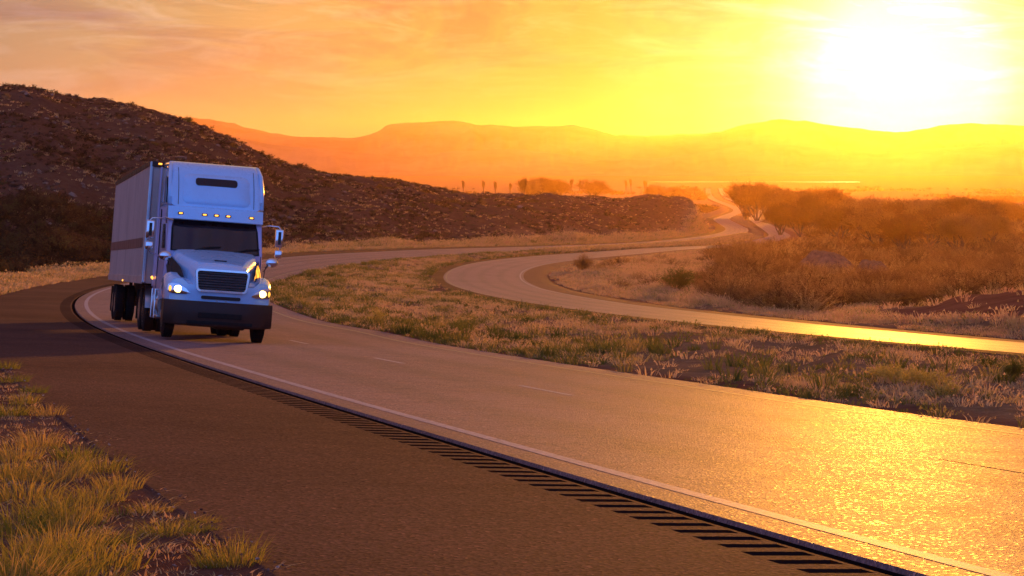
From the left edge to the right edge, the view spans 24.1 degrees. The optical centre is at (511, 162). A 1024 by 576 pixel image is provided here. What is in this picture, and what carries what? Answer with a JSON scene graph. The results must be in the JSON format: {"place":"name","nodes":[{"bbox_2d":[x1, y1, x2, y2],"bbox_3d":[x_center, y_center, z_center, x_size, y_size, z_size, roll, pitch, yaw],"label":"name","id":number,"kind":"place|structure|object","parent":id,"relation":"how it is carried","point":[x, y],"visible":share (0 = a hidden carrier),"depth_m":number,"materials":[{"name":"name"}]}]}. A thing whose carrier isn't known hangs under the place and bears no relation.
{"place":"outdoors","nodes":[
{"label":"outdoors","id":0,"kind":"place"},
{"bbox_2d":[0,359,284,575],"bbox_3d":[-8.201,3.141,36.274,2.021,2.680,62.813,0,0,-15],"label":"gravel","id":1,"kind":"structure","parent":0,"point":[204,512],"depth_m":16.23,"materials":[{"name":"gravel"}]},
{"bbox_2d":[0,85,1023,575],"bbox_3d":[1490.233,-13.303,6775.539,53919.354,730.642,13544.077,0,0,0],"label":"ground","id":2,"kind":"structure","parent":0,"point":[1004,413],"depth_m":396.96,"materials":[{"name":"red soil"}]},
{"bbox_2d":[0,372,32,382],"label":"bunch grass","id":3,"kind":"structure","parent":2,"relation":"on","point":[17,378],"depth_m":32.27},
{"bbox_2d":[0,399,42,416],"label":"bunch grass","id":4,"kind":"structure","parent":2,"relation":"on","point":[10,411],"depth_m":25.37,"materials":[{"name":"plant"}]},
{"bbox_2d":[0,389,43,404],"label":"bunch grass","id":5,"kind":"structure","parent":2,"relation":"on","point":[27,401],"depth_m":27.38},
{"bbox_2d":[0,437,46,461],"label":"bunch grass","id":6,"kind":"structure","parent":2,"relation":"on","point":[20,452],"depth_m":19.91,"materials":[{"name":"plant"}]},
{"bbox_2d":[18,382,53,392],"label":"bunch grass","id":7,"kind":"structure","parent":2,"relation":"on","point":[29,390],"depth_m":29.60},
{"bbox_2d":[4,425,70,448],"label":"bunch grass","id":8,"kind":"structure","parent":2,"relation":"on","point":[28,441],"depth_m":21.12,"materials":[{"name":"plant"}]},
{"bbox_2d":[0,465,78,503],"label":"bunch grass","id":9,"kind":"structure","parent":2,"relation":"on","point":[32,487],"depth_m":16.68,"materials":[{"name":"plant"}]},
{"bbox_2d":[0,501,84,537],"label":"bunch grass","id":10,"kind":"structure","parent":2,"relation":"on","point":[6,527],"depth_m":14.60,"materials":[{"name":"plant"}]},
{"bbox_2d":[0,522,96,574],"bbox_3d":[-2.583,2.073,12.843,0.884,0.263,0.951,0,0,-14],"label":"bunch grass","id":11,"kind":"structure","parent":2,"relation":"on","point":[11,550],"depth_m":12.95,"materials":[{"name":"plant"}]},
{"bbox_2d":[27,402,71,416],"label":"bunch grass","id":12,"kind":"structure","parent":2,"relation":"on","point":[43,412],"depth_m":25.24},
{"bbox_2d":[0,447,99,482],"bbox_3d":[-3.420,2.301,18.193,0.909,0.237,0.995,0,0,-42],"label":"bunch grass","id":13,"kind":"structure","parent":2,"relation":"on","point":[54,473],"depth_m":18.13,"materials":[{"name":"plant"}]},
{"bbox_2d":[2,486,116,522],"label":"bunch grass","id":14,"kind":"structure","parent":2,"relation":"on","point":[24,511],"depth_m":15.38,"materials":[{"name":"plant"}]},
{"bbox_2d":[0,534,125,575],"bbox_3d":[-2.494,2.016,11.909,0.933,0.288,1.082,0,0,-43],"label":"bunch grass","id":15,"kind":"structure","parent":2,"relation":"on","point":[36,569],"depth_m":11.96,"materials":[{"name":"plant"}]},
{"bbox_2d":[1,514,144,555],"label":"bunch grass","id":16,"kind":"structure","parent":2,"relation":"on","point":[66,535],"depth_m":13.68,"materials":[{"name":"plant"}]},
{"bbox_2d":[15,488,131,526],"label":"bunch grass","id":17,"kind":"structure","parent":2,"relation":"on","point":[88,512],"depth_m":15.12,"materials":[{"name":"plant"}]},
{"bbox_2d":[37,440,114,461],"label":"bunch grass","id":18,"kind":"structure","parent":2,"relation":"on","point":[85,452],"depth_m":19.84,"materials":[{"name":"plant"}]},
{"bbox_2d":[16,502,145,574],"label":"verge grass","id":19,"kind":"structure","parent":2,"relation":"on","point":[71,523],"depth_m":14.79,"materials":[{"name":"plant"}]},
{"bbox_2d":[0,517,175,575],"bbox_3d":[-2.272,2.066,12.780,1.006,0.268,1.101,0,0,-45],"label":"bunch grass","id":20,"kind":"structure","parent":2,"relation":"on","point":[124,558],"depth_m":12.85,"materials":[{"name":"plant"}]},
{"bbox_2d":[11,553,172,575],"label":"bunch grass","id":21,"kind":"structure","parent":2,"relation":"on","point":[115,574],"depth_m":11.94,"materials":[{"name":"plant"}]},
{"bbox_2d":[55,476,141,504],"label":"bunch grass","id":22,"kind":"structure","parent":2,"relation":"on","point":[118,493],"depth_m":16.44,"materials":[{"name":"plant"}]},
{"bbox_2d":[59,448,141,473],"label":"bunch grass","id":23,"kind":"structure","parent":2,"relation":"on","point":[113,464],"depth_m":18.72,"materials":[{"name":"plant"}]},
{"bbox_2d":[80,527,145,545],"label":"bunch grass","id":24,"kind":"structure","parent":2,"relation":"on","point":[126,541],"depth_m":14.03,"materials":[{"name":"plant"}]},
{"bbox_2d":[81,468,163,491],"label":"bunch grass","id":25,"kind":"structure","parent":2,"relation":"on","point":[119,483],"depth_m":17.30,"materials":[{"name":"plant"}]},
{"bbox_2d":[0,372,265,575],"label":"grass","id":26,"kind":"structure","parent":2,"relation":"on","point":[123,545],"depth_m":15.42,"materials":[{"name":"plant"}]},
{"bbox_2d":[0,182,271,273],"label":"foot scrub","id":27,"kind":"object","parent":2,"relation":"on","point":[72,244],"visible":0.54,"depth_m":288.54,"materials":[{"name":"plant"}]},
{"bbox_2d":[0,364,305,575],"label":"fallen straw","id":28,"kind":"object","parent":2,"relation":"on","point":[154,513],"visible":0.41,"depth_m":15.37,"materials":[{"name":"beige plant"}]},
{"bbox_2d":[124,500,185,514],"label":"bunch grass","id":29,"kind":"structure","parent":2,"relation":"on","point":[147,507],"depth_m":15.74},
{"bbox_2d":[124,511,220,537],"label":"bunch grass","id":30,"kind":"structure","parent":2,"relation":"on","point":[161,530],"depth_m":14.43,"materials":[{"name":"plant"}]},
{"bbox_2d":[177,511,231,524],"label":"bunch grass","id":31,"kind":"structure","parent":2,"relation":"on","point":[207,518],"depth_m":15.02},
{"bbox_2d":[182,519,233,533],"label":"bunch grass","id":32,"kind":"structure","parent":2,"relation":"on","point":[208,526],"depth_m":14.56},
{"bbox_2d":[182,550,237,568],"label":"bunch grass","id":33,"kind":"structure","parent":2,"relation":"on","point":[202,563],"depth_m":12.88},
{"bbox_2d":[184,530,285,568],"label":"bunch grass","id":34,"kind":"structure","parent":2,"relation":"on","point":[234,556],"depth_m":12.94,"materials":[{"name":"plant"}]},
{"bbox_2d":[0,88,676,253],"bbox_3d":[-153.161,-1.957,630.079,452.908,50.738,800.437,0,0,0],"label":"loose rocks","id":35,"kind":"object","parent":2,"relation":"on","point":[13,184],"visible":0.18,"depth_m":422.04,"materials":[{"name":"stone"}]},
{"bbox_2d":[0,82,692,271],"bbox_3d":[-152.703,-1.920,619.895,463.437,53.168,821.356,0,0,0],"label":"hillside scrub","id":36,"kind":"object","parent":2,"relation":"on","point":[303,229],"visible":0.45,"depth_m":430.43,"materials":[{"name":"plant"}]},
{"bbox_2d":[0,205,714,294],"bbox_3d":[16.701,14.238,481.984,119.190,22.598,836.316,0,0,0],"label":"verge grass","id":37,"kind":"structure","parent":2,"relation":"on","point":[30,278],"depth_m":366.57,"materials":[{"name":"plant"}]},
{"bbox_2d":[0,188,811,575],"bbox_3d":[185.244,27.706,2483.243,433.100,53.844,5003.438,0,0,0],"label":"road shoulder","id":38,"kind":"object","parent":2,"relation":"on","point":[310,494],"visible":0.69,"depth_m":18.05},
{"bbox_2d":[59,284,888,575],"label":"rumble strip","id":39,"kind":"object","parent":38,"relation":"on","point":[202,372],"visible":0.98,"depth_m":18.70,"materials":[{"name":"asphalt"}]},
{"bbox_2d":[60,284,872,572],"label":"rumble strip grooves","id":40,"kind":"object","parent":39,"relation":"on","point":[212,375],"visible":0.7,"depth_m":18.81,"materials":[{"name":"asphalt"}]},
{"bbox_2d":[113,188,732,283],"bbox_3d":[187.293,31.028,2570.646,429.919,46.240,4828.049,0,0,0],"label":"road shoulder","id":41,"kind":"object","parent":2,"relation":"on","point":[461,248],"visible":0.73,"depth_m":358.52},
{"bbox_2d":[71,199,889,575],"bbox_3d":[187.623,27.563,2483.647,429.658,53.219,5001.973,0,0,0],"label":"road shoulder","id":42,"kind":"object","parent":2,"relation":"on","point":[497,459],"visible":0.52,"depth_m":21.17},
{"bbox_2d":[514,180,544,193],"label":"bare tree","id":43,"kind":"object","parent":2,"relation":"on","point":[532,187],"visible":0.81,"depth_m":2991.14,"materials":[{"name":"brown plant"}]},
{"bbox_2d":[540,180,565,194],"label":"bare tree","id":44,"kind":"object","parent":2,"relation":"on","point":[550,187],"visible":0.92,"depth_m":3189.43,"materials":[{"name":"brown plant"}]},
{"bbox_2d":[540,178,574,194],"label":"bare tree","id":45,"kind":"object","parent":2,"relation":"on","point":[563,187],"visible":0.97,"depth_m":3190.31,"materials":[{"name":"brown plant"}]},
{"bbox_2d":[571,253,592,269],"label":"round bush","id":46,"kind":"object","parent":2,"relation":"on","point":[581,264],"visible":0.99,"depth_m":286.67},
{"bbox_2d":[571,178,615,195],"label":"bare tree","id":47,"kind":"object","parent":2,"relation":"on","point":[591,187],"visible":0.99,"depth_m":2992.69,"materials":[{"name":"brown plant"}]},
{"bbox_2d":[269,249,1023,427],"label":"median grass","id":48,"kind":"structure","parent":2,"relation":"on","point":[427,265],"depth_m":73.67,"materials":[{"name":"plant"}]},
{"bbox_2d":[535,232,763,253],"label":"median grass","id":49,"kind":"structure","parent":2,"relation":"on","point":[737,237],"depth_m":542.05,"materials":[{"name":"plant"}]},
{"bbox_2d":[640,184,671,195],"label":"bare tree","id":50,"kind":"object","parent":2,"relation":"on","point":[651,189],"visible":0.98,"depth_m":2994.79,"materials":[{"name":"brown plant"}]},
{"bbox_2d":[656,265,701,289],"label":"green bush","id":51,"kind":"object","parent":2,"relation":"on","point":[678,278],"visible":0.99,"depth_m":188.92,"materials":[{"name":"green plant"}]},
{"bbox_2d":[430,188,1023,356],"bbox_3d":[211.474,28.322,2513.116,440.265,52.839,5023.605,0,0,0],"label":"road shoulder","id":52,"kind":"object","parent":2,"relation":"on","point":[439,275],"visible":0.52,"depth_m":124.63},
{"bbox_2d":[444,185,1023,212],"bbox_3d":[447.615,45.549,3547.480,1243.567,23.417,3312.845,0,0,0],"label":"distant wood","id":53,"kind":"object","parent":2,"relation":"on","point":[706,207],"visible":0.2,"depth_m":4044.08,"materials":[{"name":"plant"}]},
{"bbox_2d":[711,241,758,259],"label":"brush shrub","id":54,"kind":"object","parent":2,"relation":"on","point":[731,250],"visible":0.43,"depth_m":387.94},
{"bbox_2d":[710,246,765,267],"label":"brush shrub","id":55,"kind":"object","parent":2,"relation":"on","point":[730,258],"visible":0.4,"depth_m":294.64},
{"bbox_2d":[720,179,765,219],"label":"bare tree","id":56,"kind":"object","parent":2,"relation":"on","point":[731,192],"visible":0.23,"depth_m":1498.93,"materials":[{"name":"brown plant"}]},
{"bbox_2d":[729,180,773,220],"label":"bare tree","id":57,"kind":"object","parent":2,"relation":"on","point":[747,195],"visible":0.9,"depth_m":1448.71,"materials":[{"name":"brown plant"}]},
{"bbox_2d":[717,249,788,277],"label":"brush shrub","id":58,"kind":"object","parent":2,"relation":"on","point":[755,264],"visible":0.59,"depth_m":250.35,"materials":[{"name":"plant"}]},
{"bbox_2d":[524,188,1023,342],"bbox_3d":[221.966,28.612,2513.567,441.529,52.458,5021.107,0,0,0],"label":"road inner shoulder","id":59,"kind":"object","parent":2,"relation":"on","point":[537,276],"visible":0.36,"depth_m":173.29},
{"bbox_2d":[757,187,791,209],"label":"bare tree","id":60,"kind":"object","parent":2,"relation":"on","point":[767,199],"visible":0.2,"depth_m":1300.62,"materials":[{"name":"brown plant"}]},
{"bbox_2d":[754,201,798,234],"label":"bare tree","id":61,"kind":"object","parent":2,"relation":"on","point":[768,215],"visible":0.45,"depth_m":897.90,"materials":[{"name":"brown plant"}]},
{"bbox_2d":[738,273,827,302],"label":"brush shrub","id":62,"kind":"object","parent":2,"relation":"on","point":[789,286],"visible":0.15,"depth_m":151.64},
{"bbox_2d":[764,186,806,208],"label":"bare tree","id":63,"kind":"object","parent":2,"relation":"on","point":[785,196],"visible":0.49,"depth_m":1245.60,"materials":[{"name":"brown plant"}]},
{"bbox_2d":[548,248,1023,338],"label":"pale grass","id":64,"kind":"structure","parent":2,"relation":"on","point":[866,312],"depth_m":154.05,"materials":[{"name":"plant"}]},
{"bbox_2d":[772,205,815,236],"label":"bare tree","id":65,"kind":"object","parent":2,"relation":"on","point":[803,217],"visible":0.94,"depth_m":847.53,"materials":[{"name":"brown plant"}]},
{"bbox_2d":[587,218,1023,312],"bbox_3d":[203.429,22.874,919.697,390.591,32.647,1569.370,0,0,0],"label":"undergrowth","id":66,"kind":"object","parent":2,"relation":"on","point":[797,246],"visible":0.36,"depth_m":249.15,"materials":[{"name":"plant"}]},
{"bbox_2d":[789,193,831,225],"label":"bare tree","id":67,"kind":"object","parent":2,"relation":"on","point":[808,202],"visible":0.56,"depth_m":997.35,"materials":[{"name":"brown plant"}]},
{"bbox_2d":[791,184,853,207],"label":"bare tree","id":68,"kind":"object","parent":2,"relation":"on","point":[832,196],"visible":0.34,"depth_m":1147.61,"materials":[{"name":"brown plant"}]},
{"bbox_2d":[798,250,854,272],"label":"earth mound","id":69,"kind":"object","parent":2,"relation":"on","point":[816,256],"visible":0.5,"depth_m":397.17,"materials":[{"name":"soil"}]},
{"bbox_2d":[654,188,1023,254],"bbox_3d":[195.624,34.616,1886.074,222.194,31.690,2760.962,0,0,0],"label":"undergrowth","id":70,"kind":"object","parent":2,"relation":"on","point":[694,195],"visible":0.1,"depth_m":838.75,"materials":[{"name":"plant"}]},
{"bbox_2d":[808,202,871,239],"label":"bare tree","id":71,"kind":"object","parent":2,"relation":"on","point":[831,218],"visible":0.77,"depth_m":748.28,"materials":[{"name":"brown plant"}]},
{"bbox_2d":[826,195,864,231],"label":"bare tree","id":72,"kind":"object","parent":2,"relation":"on","point":[845,201],"visible":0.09,"depth_m":897.94,"materials":[{"name":"brown plant"}]},
{"bbox_2d":[841,259,885,279],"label":"brush shrub","id":73,"kind":"object","parent":2,"relation":"on","point":[867,268],"visible":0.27,"depth_m":328.97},
{"bbox_2d":[833,260,897,287],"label":"brush shrub","id":74,"kind":"object","parent":2,"relation":"on","point":[862,274],"visible":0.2,"depth_m":268.63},
{"bbox_2d":[835,194,896,235],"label":"bare tree","id":75,"kind":"object","parent":2,"relation":"on","point":[869,204],"visible":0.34,"depth_m":846.45,"materials":[{"name":"brown plant"}]},
{"bbox_2d":[839,283,893,303],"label":"brush shrub","id":76,"kind":"object","parent":2,"relation":"on","point":[859,290],"visible":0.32,"depth_m":189.54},
{"bbox_2d":[838,206,899,244],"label":"bare tree","id":77,"kind":"object","parent":2,"relation":"on","point":[868,225],"visible":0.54,"depth_m":678.40,"materials":[{"name":"brown plant"}]},
{"bbox_2d":[854,260,886,274],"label":"earth mound","id":78,"kind":"object","parent":2,"relation":"on","point":[867,264],"visible":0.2,"depth_m":373.76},
{"bbox_2d":[862,362,903,381],"bbox_3d":[6.677,3.759,43.109,0.677,0.402,0.720,0,0,-6],"label":"rabbitbrush","id":79,"kind":"object","parent":2,"relation":"on","point":[877,370],"visible":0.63,"depth_m":43.00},
{"bbox_2d":[843,265,927,287],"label":"brush shrub","id":80,"kind":"object","parent":2,"relation":"on","point":[874,277],"visible":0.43,"depth_m":252.83,"materials":[{"name":"plant"}]},
{"bbox_2d":[872,196,913,216],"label":"bare tree","id":81,"kind":"object","parent":2,"relation":"on","point":[899,206],"visible":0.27,"depth_m":817.63,"materials":[{"name":"brown plant"}]},
{"bbox_2d":[876,361,916,383],"bbox_3d":[6.764,3.701,42.178,0.726,0.430,0.771,0,0,9],"label":"rabbitbrush","id":82,"kind":"object","parent":2,"relation":"on","point":[896,373],"visible":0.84,"depth_m":42.10,"materials":[{"name":"plant"}]},
{"bbox_2d":[878,281,915,305],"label":"brush shrub","id":83,"kind":"object","parent":2,"relation":"on","point":[894,289],"visible":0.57,"depth_m":186.74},
{"bbox_2d":[866,262,930,287],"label":"brush shrub","id":84,"kind":"object","parent":2,"relation":"on","point":[906,280],"visible":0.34,"depth_m":254.36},
{"bbox_2d":[866,211,931,251],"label":"bare tree","id":85,"kind":"object","parent":2,"relation":"on","point":[899,229],"visible":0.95,"depth_m":598.49,"materials":[{"name":"brown plant"}]},
{"bbox_2d":[890,282,932,305],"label":"brush shrub","id":86,"kind":"object","parent":2,"relation":"on","point":[911,299],"visible":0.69,"depth_m":185.81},
{"bbox_2d":[898,366,928,385],"bbox_3d":[6.931,3.673,41.081,0.598,0.382,0.532,0,0,21],"label":"rabbitbrush","id":87,"kind":"object","parent":2,"relation":"on","point":[908,379],"visible":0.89,"depth_m":41.05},
{"bbox_2d":[900,193,944,237],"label":"bare tree","id":88,"kind":"object","parent":2,"relation":"on","point":[916,204],"visible":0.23,"depth_m":798.00,"materials":[{"name":"brown plant"}]},
{"bbox_2d":[898,204,955,246],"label":"bare tree","id":89,"kind":"object","parent":2,"relation":"on","point":[932,214],"visible":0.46,"depth_m":647.28,"materials":[{"name":"brown plant"}]},
{"bbox_2d":[918,368,961,388],"bbox_3d":[7.170,3.640,40.325,0.645,0.383,0.686,0,0,-5],"label":"rabbitbrush","id":90,"kind":"object","parent":2,"relation":"on","point":[936,380],"visible":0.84,"depth_m":40.37,"materials":[{"name":"plant"}]},
{"bbox_2d":[920,274,971,299],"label":"brush shrub","id":91,"kind":"object","parent":2,"relation":"on","point":[939,285],"visible":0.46,"depth_m":185.65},
{"bbox_2d":[931,380,962,396],"bbox_3d":[6.961,3.628,38.451,0.498,0.318,0.443,0,0,2],"label":"rabbitbrush","id":92,"kind":"object","parent":2,"relation":"on","point":[950,387],"visible":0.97,"depth_m":38.46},
{"bbox_2d":[920,193,975,211],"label":"bare tree","id":93,"kind":"object","parent":2,"relation":"on","point":[937,204],"visible":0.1,"depth_m":780.62,"materials":[{"name":"brown plant"}]},
{"bbox_2d":[920,211,994,248],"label":"bare tree","id":94,"kind":"object","parent":2,"relation":"on","point":[964,229],"visible":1,"depth_m":558.84,"materials":[{"name":"brown plant"}]},
{"bbox_2d":[943,257,988,275],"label":"brush shrub","id":95,"kind":"object","parent":2,"relation":"on","point":[971,265],"visible":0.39,"depth_m":316.60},
{"bbox_2d":[938,194,1009,219],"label":"bare tree","id":96,"kind":"object","parent":2,"relation":"on","point":[954,206],"visible":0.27,"depth_m":759.10,"materials":[{"name":"brown plant"}]},
{"bbox_2d":[953,199,1005,238],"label":"bare tree","id":97,"kind":"object","parent":2,"relation":"on","point":[977,207],"visible":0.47,"depth_m":699.16,"materials":[{"name":"brown plant"}]},
{"bbox_2d":[992,199,1018,209],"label":"bare tree","id":98,"kind":"object","parent":2,"relation":"on","point":[1006,203],"visible":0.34,"depth_m":1396.13,"materials":[{"name":"brown plant"}]},
{"bbox_2d":[995,357,1023,381],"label":"green bush","id":99,"kind":"object","parent":2,"relation":"on","point":[1014,367],"visible":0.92,"depth_m":44.30,"materials":[{"name":"green plant"}]},
{"bbox_2d":[0,0,1023,137],"label":"sky","id":100,"kind":"structure","parent":0,"point":[298,68],"materials":[{"name":"orange"}]},
{"bbox_2d":[75,188,1023,575],"bbox_3d":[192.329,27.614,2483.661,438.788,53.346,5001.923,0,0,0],"label":"road","id":101,"kind":"structure","parent":0,"point":[895,478],"depth_m":26.48,"materials":[{"name":"asphalt"}]},
{"bbox_2d":[108,161,283,342],"bbox_3d":[-9.325,2.472,67.328,3.374,4.399,22.091,5,-3,-13],"label":"semi truck","id":102,"kind":"object","parent":101,"relation":"on","point":[186,244],"visible":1,"depth_m":59.05,"materials":[{"name":"blue paint"}]},
{"bbox_2d":[263,252,570,394],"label":"lane dashes","id":103,"kind":"object","parent":101,"relation":"on","point":[401,362],"visible":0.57,"depth_m":38.34,"materials":[{"name":"white paint"}]},
{"bbox_2d":[72,286,904,575],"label":"road joint","id":104,"kind":"object","parent":101,"relation":"on","point":[848,561],"visible":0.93,"depth_m":19.02,"materials":[{"name":"black"}]},
{"bbox_2d":[84,242,1013,575],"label":"edge line","id":105,"kind":"object","parent":101,"relation":"on","point":[840,532],"visible":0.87,"depth_m":18.80,"materials":[{"name":"white paint"}]},
{"bbox_2d":[267,251,1023,434],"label":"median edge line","id":106,"kind":"object","parent":101,"relation":"on","point":[655,381],"visible":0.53,"depth_m":41.89,"materials":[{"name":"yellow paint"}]},
{"bbox_2d":[178,117,1023,158],"bbox_3d":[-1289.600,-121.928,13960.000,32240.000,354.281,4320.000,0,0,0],"label":"mountains","id":107,"kind":"structure","parent":0,"point":[411,139],"depth_m":13678.06,"materials":[{"name":"stone"}]},
{"bbox_2d":[211,128,1023,175],"bbox_3d":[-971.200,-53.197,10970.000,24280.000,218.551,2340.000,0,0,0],"label":"foothills","id":108,"kind":"structure","parent":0,"point":[765,159],"depth_m":10650.77,"materials":[{"name":"stone"}]},
{"bbox_2d":[572,176,753,176],"bbox_3d":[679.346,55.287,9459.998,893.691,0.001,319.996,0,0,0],"label":"water","id":109,"kind":"structure","parent":0,"point":[662,176],"depth_m":9410.93,"materials":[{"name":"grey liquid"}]},
{"bbox_2d":[443,188,1023,352],"bbox_3d":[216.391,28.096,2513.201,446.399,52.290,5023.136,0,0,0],"label":"road","id":110,"kind":"structure","parent":0,"point":[498,278],"depth_m":142.28,"materials":[{"name":"asphalt"}]},
{"bbox_2d":[445,246,1020,352],"bbox_3d":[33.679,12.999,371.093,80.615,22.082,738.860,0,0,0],"label":"road edge line","id":111,"kind":"object","parent":110,"relation":"on","point":[638,316],"visible":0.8,"depth_m":124.22,"materials":[{"name":"white paint"}]},
{"bbox_2d":[520,248,1017,342],"bbox_3d":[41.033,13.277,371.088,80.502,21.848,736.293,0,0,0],"label":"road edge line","id":112,"kind":"object","parent":110,"relation":"on","point":[699,312],"visible":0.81,"depth_m":143.76,"materials":[{"name":"white paint"}]},
{"bbox_2d":[650,181,859,182],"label":"water","id":113,"kind":"structure","parent":0,"point":[756,181],"depth_m":6869.21,"materials":[{"name":"yellow liquid"}]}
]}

